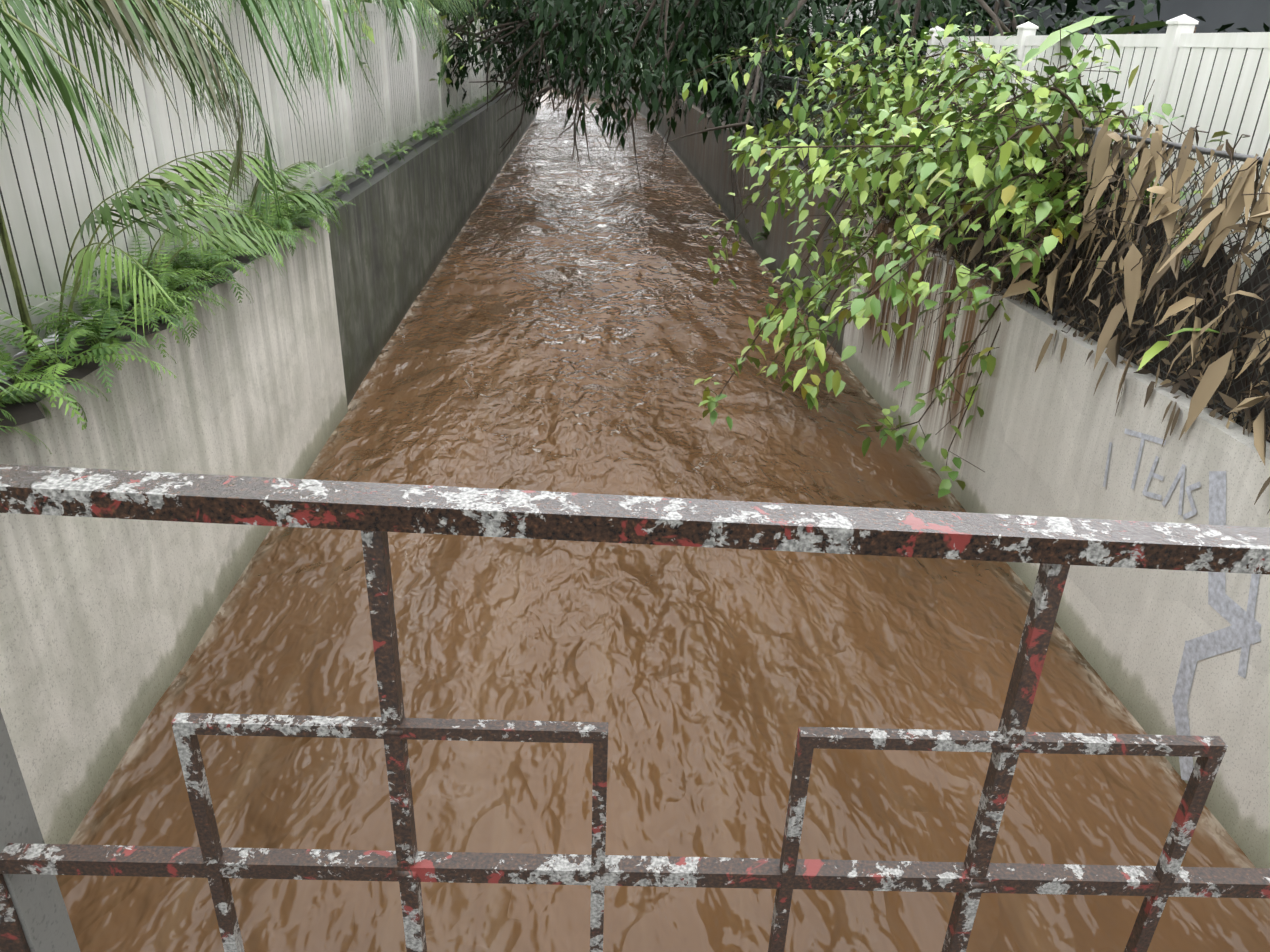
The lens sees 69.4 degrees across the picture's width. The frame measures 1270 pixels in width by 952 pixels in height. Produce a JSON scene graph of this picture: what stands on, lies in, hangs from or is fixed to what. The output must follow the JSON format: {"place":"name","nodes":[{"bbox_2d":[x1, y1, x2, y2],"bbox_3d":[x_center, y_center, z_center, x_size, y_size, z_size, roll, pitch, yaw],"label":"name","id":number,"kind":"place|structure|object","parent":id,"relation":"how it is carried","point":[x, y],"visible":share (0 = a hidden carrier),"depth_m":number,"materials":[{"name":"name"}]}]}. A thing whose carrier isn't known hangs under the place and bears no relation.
{"place":"outdoors","nodes":[
{"label":"outdoors","id":0,"kind":"place"},
{"bbox_2d":[0,709,79,951],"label":"bridge pillar","id":1,"kind":"structure","parent":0,"point":[41,911],"depth_m":1.77,"materials":[{"name":"grey concrete"}]},
{"bbox_2d":[0,530,1269,951],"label":"bridge railing bars","id":2,"kind":"object","parent":1,"relation":"attached to","point":[970,880],"visible":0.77,"depth_m":1.69,"materials":[{"name":"brown metal"}]},
{"bbox_2d":[0,464,1269,574],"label":"railing top rail","id":3,"kind":"object","parent":2,"relation":"on","point":[230,499],"visible":1,"depth_m":1.38,"materials":[{"name":"brown metal"}]},
{"bbox_2d":[476,0,688,125],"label":"overhanging tree","id":4,"kind":"object","parent":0,"point":[572,85],"depth_m":39.10,"materials":[{"name":"green plant"}]},
{"bbox_2d":[404,0,791,68],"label":"overhanging tree","id":5,"kind":"object","parent":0,"point":[647,29],"depth_m":30.06,"materials":[{"name":"green plant"}]},
{"bbox_2d":[55,88,1269,951],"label":"water","id":6,"kind":"structure","parent":0,"point":[568,328],"depth_m":5.42,"materials":[{"name":"brown liquid"}]},
{"bbox_2d":[393,0,1005,194],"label":"overhanging tree","id":7,"kind":"object","parent":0,"point":[501,17],"depth_m":18.20,"materials":[{"name":"green plant"}]},
{"bbox_2d":[531,0,877,70],"label":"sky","id":8,"kind":"structure","parent":0,"point":[857,11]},
{"bbox_2d":[529,44,886,170],"bbox_3d":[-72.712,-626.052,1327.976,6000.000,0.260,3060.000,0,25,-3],"label":"ground","id":9,"kind":"structure","parent":0,"point":[820,129],"depth_m":25.91,"materials":[{"name":"brown soil"}]},
{"bbox_2d":[0,0,484,403],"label":"palm fronds","id":10,"kind":"object","parent":9,"relation":"on","point":[170,33],"visible":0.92,"depth_m":4.02,"materials":[{"name":"green plant"}]},
{"bbox_2d":[344,0,523,83],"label":"bank trees","id":11,"kind":"object","parent":9,"relation":"on","point":[370,35],"depth_m":14.52,"materials":[{"name":"green plant"}]},
{"bbox_2d":[662,0,929,204],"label":"foliage","id":12,"kind":"object","parent":9,"relation":"on","point":[890,11],"visible":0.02,"depth_m":14.83,"materials":[{"name":"green plant"}]},
{"bbox_2d":[517,0,1269,123],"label":"bank trees","id":13,"kind":"object","parent":9,"relation":"on","point":[1072,10],"depth_m":12.40,"materials":[{"name":"green plant"}]},
{"bbox_2d":[912,0,1269,53],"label":"neighbour house","id":14,"kind":"structure","parent":9,"relation":"on","point":[1252,15],"depth_m":12.59,"materials":[{"name":"grey"}]},
{"bbox_2d":[404,0,1115,244],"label":"overhanging tree","id":15,"kind":"object","parent":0,"point":[604,110],"depth_m":12.26,"materials":[{"name":"green plant"}]},
{"bbox_2d":[686,93,879,206],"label":"bank soil","id":16,"kind":"structure","parent":0,"point":[805,141],"depth_m":18.66,"materials":[{"name":"brown soil"}]},
{"bbox_2d":[679,10,1230,497],"bbox_3d":[2.168,-2.188,8.056,3.184,3.472,6.105,0,25,-3],"label":"shrub","id":17,"kind":"object","parent":16,"relation":"on","point":[975,174],"depth_m":6.71,"materials":[{"name":"green plant"}]},
{"bbox_2d":[917,14,1269,284],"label":"vinyl fence","id":18,"kind":"object","parent":16,"relation":"on","point":[1211,83],"visible":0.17,"depth_m":6.50,"materials":[{"name":"grey plastic"}]},
{"bbox_2d":[983,15,1196,73],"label":"leaf plants","id":19,"kind":"object","parent":18,"relation":"attached to","point":[1053,38],"visible":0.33,"depth_m":8.19,"materials":[{"name":"green plant"}]},
{"label":"channel bed","id":20,"kind":"object","parent":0,"visible":0},
{"bbox_2d":[0,213,347,843],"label":"wall","id":21,"kind":"structure","parent":20,"relation":"on","point":[105,623],"depth_m":4.83,"materials":[{"name":"concrete"}]},
{"bbox_2d":[327,74,535,405],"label":"wall","id":22,"kind":"structure","parent":20,"relation":"on","point":[391,243],"depth_m":11.99,"materials":[{"name":"concrete"}]},
{"bbox_2d":[0,70,531,402],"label":"ledge","id":23,"kind":"object","parent":22,"relation":"on","point":[358,186],"visible":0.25,"depth_m":10.88,"materials":[{"name":"concrete"}]},
{"bbox_2d":[0,220,311,429],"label":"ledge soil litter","id":24,"kind":"object","parent":23,"relation":"on","point":[24,413],"visible":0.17,"depth_m":4.32,"materials":[{"name":"brown soil"}]},
{"bbox_2d":[0,0,504,358],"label":"vinyl fence","id":25,"kind":"object","parent":23,"relation":"on","point":[51,197],"visible":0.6,"depth_m":5.97,"materials":[{"name":"grey plastic"}]},
{"bbox_2d":[0,85,508,453],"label":"ferns","id":26,"kind":"object","parent":23,"relation":"on","point":[90,330],"visible":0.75,"depth_m":4.91,"materials":[{"name":"green plant"}]},
{"bbox_2d":[504,39,528,85],"bbox_3d":[-4.823,-17.607,38.583,0.192,1.580,18.892,0,25,-4],"label":"grey board fence","id":27,"kind":"object","parent":23,"relation":"on","point":[510,44],"visible":0.06,"depth_m":34.83,"materials":[{"name":"grey wood"}]},
{"bbox_2d":[536,64,868,356],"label":"wall","id":28,"kind":"structure","parent":20,"relation":"on","point":[707,163],"depth_m":16.66,"materials":[{"name":"concrete"}]},
{"bbox_2d":[753,226,769,241],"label":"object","id":29,"kind":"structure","parent":28,"relation":"attached to","point":[766,230],"depth_m":15.37,"materials":[{"name":"green plant"}]},
{"bbox_2d":[660,55,1269,431],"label":"chain link frame","id":30,"kind":"object","parent":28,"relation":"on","point":[1237,156],"visible":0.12,"depth_m":5.95,"materials":[{"name":"grey metal"}]},
{"bbox_2d":[841,210,1269,867],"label":"wall","id":31,"kind":"structure","parent":20,"relation":"on","point":[1031,442],"depth_m":5.46,"materials":[{"name":"concrete"}]},
{"bbox_2d":[655,55,1269,434],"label":"chain link","id":32,"kind":"object","parent":31,"relation":"on","point":[1226,388],"visible":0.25,"depth_m":5.13,"materials":[{"name":"grey metal"}]},
{"bbox_2d":[854,90,1269,439],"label":"dry vine stems","id":33,"kind":"object","parent":31,"relation":"attached to","point":[1175,237],"visible":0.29,"depth_m":5.38,"materials":[{"name":"brown plant"}]},
{"bbox_2d":[866,89,1269,513],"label":"dried leaves","id":34,"kind":"object","parent":33,"relation":"attached to","point":[1209,381],"visible":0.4,"depth_m":5.06,"materials":[{"name":"brown plant"}]},
{"bbox_2d":[946,143,1219,370],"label":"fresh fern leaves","id":35,"kind":"object","parent":33,"relation":"on","point":[1154,350],"visible":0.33,"depth_m":4.89,"materials":[{"name":"green plant"}]},
{"bbox_2d":[1103,428,1260,780],"bbox_3d":[2.808,0.598,4.936,0.006,1.567,1.497,0,25,-3],"label":"graffiti","id":36,"kind":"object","parent":31,"relation":"attached to","point":[1242,631],"depth_m":4.52,"materials":[{"name":"grey paint"}]}
]}

